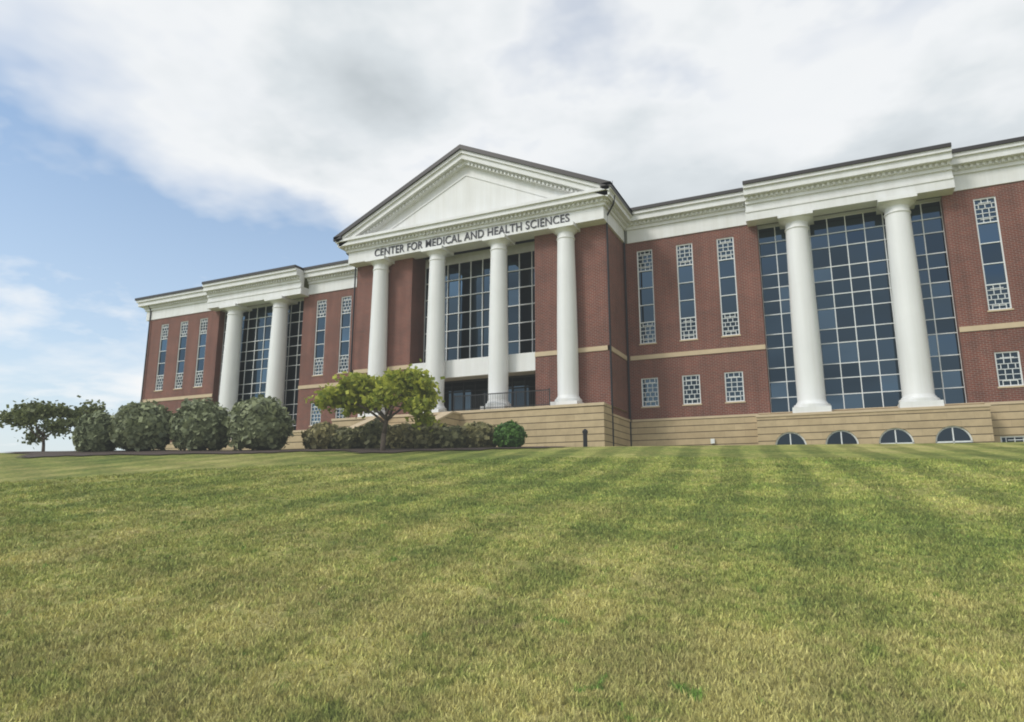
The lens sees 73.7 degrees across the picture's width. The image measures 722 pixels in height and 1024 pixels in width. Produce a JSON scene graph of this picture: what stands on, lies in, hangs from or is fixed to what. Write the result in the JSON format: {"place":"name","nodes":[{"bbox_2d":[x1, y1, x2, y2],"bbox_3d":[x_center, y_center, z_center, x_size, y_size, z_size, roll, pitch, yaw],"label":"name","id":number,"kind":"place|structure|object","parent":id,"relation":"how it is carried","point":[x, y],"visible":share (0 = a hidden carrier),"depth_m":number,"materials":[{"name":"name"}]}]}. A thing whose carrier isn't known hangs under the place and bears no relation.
{"place":"outdoors","nodes":[
{"label":"outdoors","id":0,"kind":"place"},
{"bbox_2d":[0,442,1023,721],"bbox_3d":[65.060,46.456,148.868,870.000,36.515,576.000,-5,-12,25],"label":"lawn","id":1,"kind":"structure","parent":0,"point":[16,468],"depth_m":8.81,"materials":[{"name":"green plant"}]},
{"bbox_2d":[11,449,292,457],"bbox_3d":[-13.500,3.147,23.301,13.600,0.620,6.000,-5,-12,25],"label":"mulch bed","id":2,"kind":"object","parent":1,"relation":"on","point":[75,453],"visible":0.84,"depth_m":21.91,"materials":[{"name":"brown soil"}]},
{"bbox_2d":[0,395,111,450],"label":"tree","id":3,"kind":"object","parent":2,"relation":"on","point":[27,414],"visible":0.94,"depth_m":25.93,"materials":[{"name":"green plant"}]},
{"bbox_2d":[71,410,115,451],"bbox_3d":[-14.255,2.448,23.388,1.449,1.553,1.442,-5,-12,25],"label":"clipped bush","id":4,"kind":"object","parent":2,"relation":"on","point":[90,432],"visible":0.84,"depth_m":22.94,"materials":[{"name":"green plant"}]},
{"bbox_2d":[107,399,173,450],"bbox_3d":[-12.718,2.242,23.470,2.113,1.847,2.110,2,-12,-11],"label":"clipped bush","id":5,"kind":"object","parent":2,"relation":"on","point":[142,426],"visible":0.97,"depth_m":22.85,"materials":[{"name":"green plant"}]},
{"bbox_2d":[167,397,230,450],"bbox_3d":[-10.561,2.182,23.292,2.122,1.933,2.042,-5,-12,25],"label":"clipped bush","id":6,"kind":"object","parent":2,"relation":"on","point":[198,424],"visible":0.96,"depth_m":22.68,"materials":[{"name":"green plant"}]},
{"bbox_2d":[226,394,295,449],"bbox_3d":[-8.467,2.084,22.955,2.255,1.908,2.121,-5,-12,25],"label":"clipped bush","id":7,"kind":"object","parent":2,"relation":"on","point":[260,422],"visible":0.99,"depth_m":22.28,"materials":[{"name":"green plant"}]},
{"bbox_2d":[304,359,444,449],"bbox_3d":[-4.002,1.498,21.167,4.536,3.072,3.840,-5,-12,25],"label":"tree","id":8,"kind":"object","parent":1,"relation":"on","point":[412,390],"visible":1,"depth_m":20.56,"materials":[{"name":"green plant"}]},
{"bbox_2d":[140,181,631,446],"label":"building ironwork","id":9,"kind":"object","parent":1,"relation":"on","point":[453,405],"visible":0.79,"depth_m":45.28,"materials":[{"name":"black metal"}]},
{"bbox_2d":[271,446,565,452],"bbox_3d":[-2.958,2.901,22.205,9.200,0.484,5.600,-5,-12,25],"label":"mulch bed","id":10,"kind":"object","parent":1,"relation":"on","point":[387,450],"visible":0.87,"depth_m":21.47,"materials":[{"name":"brown soil"}]},
{"bbox_2d":[301,421,337,448],"bbox_3d":[-6.506,2.575,23.369,1.451,1.066,1.368,-5,-12,25],"label":"shrub","id":11,"kind":"object","parent":10,"relation":"on","point":[315,436],"visible":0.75,"depth_m":22.92,"materials":[{"name":"green plant"}]},
{"bbox_2d":[329,426,364,448],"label":"shrub","id":12,"kind":"object","parent":10,"relation":"on","point":[344,437],"visible":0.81,"depth_m":22.81,"materials":[{"name":"green plant"}]},
{"bbox_2d":[354,418,392,448],"bbox_3d":[-4.712,2.499,23.254,1.818,1.161,1.312,-5,-12,25],"label":"shrub","id":13,"kind":"object","parent":10,"relation":"on","point":[369,434],"visible":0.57,"depth_m":22.83,"materials":[{"name":"green plant"}]},
{"bbox_2d":[380,422,414,447],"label":"shrub","id":14,"kind":"object","parent":10,"relation":"on","point":[399,435],"visible":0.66,"depth_m":22.55,"materials":[{"name":"green plant"}]},
{"bbox_2d":[411,422,446,447],"bbox_3d":[-2.822,2.505,22.971,1.840,1.091,1.293,-5,-12,25],"label":"shrub","id":15,"kind":"object","parent":10,"relation":"on","point":[424,436],"visible":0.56,"depth_m":22.50,"materials":[{"name":"green plant"}]},
{"bbox_2d":[433,424,468,447],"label":"shrub","id":16,"kind":"object","parent":10,"relation":"on","point":[449,437],"visible":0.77,"depth_m":22.30,"materials":[{"name":"green plant"}]},
{"bbox_2d":[460,421,496,447],"bbox_3d":[-1.153,2.501,22.908,1.709,0.982,1.458,-5,-12,25],"label":"shrub","id":17,"kind":"object","parent":10,"relation":"on","point":[478,434],"visible":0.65,"depth_m":22.39,"materials":[{"name":"green plant"}]},
{"bbox_2d":[492,419,527,446],"bbox_3d":[-0.089,2.393,22.229,1.110,0.996,1.168,-5,-12,25],"label":"boxwood ball","id":18,"kind":"object","parent":10,"relation":"on","point":[511,433],"visible":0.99,"depth_m":21.88,"materials":[{"name":"green plant"}]},
{"bbox_2d":[0,0,1023,452],"label":"sky","id":19,"kind":"structure","parent":0,"point":[148,147],"materials":[{"name":"white"}]},
{"bbox_2d":[142,181,1023,444],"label":"building","id":20,"kind":"structure","parent":0,"point":[406,309],"depth_m":44.80,"materials":[{"name":"red brick"}]},
{"bbox_2d":[253,239,534,383],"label":"dark building interior","id":21,"kind":"object","parent":20,"relation":"attached to","point":[474,250],"visible":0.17,"depth_m":50.78,"materials":[{"name":"black"}]},
{"bbox_2d":[135,136,1023,300],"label":"building roof","id":22,"kind":"structure","parent":20,"relation":"attached to","point":[602,183],"depth_m":46.30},
{"bbox_2d":[136,141,1023,378],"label":"building trim","id":23,"kind":"structure","parent":20,"relation":"attached to","point":[461,192],"depth_m":47.11,"materials":[{"name":"white paint"}]},
{"bbox_2d":[375,213,568,255],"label":"building sign lettering","id":24,"kind":"object","parent":23,"relation":"attached to","point":[466,236],"visible":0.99,"depth_m":48.19,"materials":[{"name":"grey metal"}]},
{"bbox_2d":[218,192,943,439],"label":"columns","id":25,"kind":"structure","parent":20,"relation":"attached to","point":[916,374],"depth_m":43.88,"materials":[{"name":"white paint"}]},
{"bbox_2d":[140,308,1023,443],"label":"building stone bands","id":26,"kind":"object","parent":20,"relation":"attached to","point":[440,415],"visible":0.57,"depth_m":43.71,"materials":[{"name":"beige stone"}]},
{"bbox_2d":[223,198,940,381],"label":"building soffit","id":27,"kind":"structure","parent":20,"relation":"attached to","point":[533,372],"depth_m":47.09,"materials":[{"name":"white paint"}]},
{"bbox_2d":[155,403,1023,449],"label":"stone base wall","id":28,"kind":"structure","parent":20,"relation":"attached to","point":[564,426],"depth_m":41.27,"materials":[{"name":"beige stone"}]},
{"bbox_2d":[155,196,1023,444],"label":"windows","id":29,"kind":"structure","parent":20,"relation":"attached to","point":[640,322],"depth_m":44.65,"materials":[{"name":"blue glass"}]}
]}

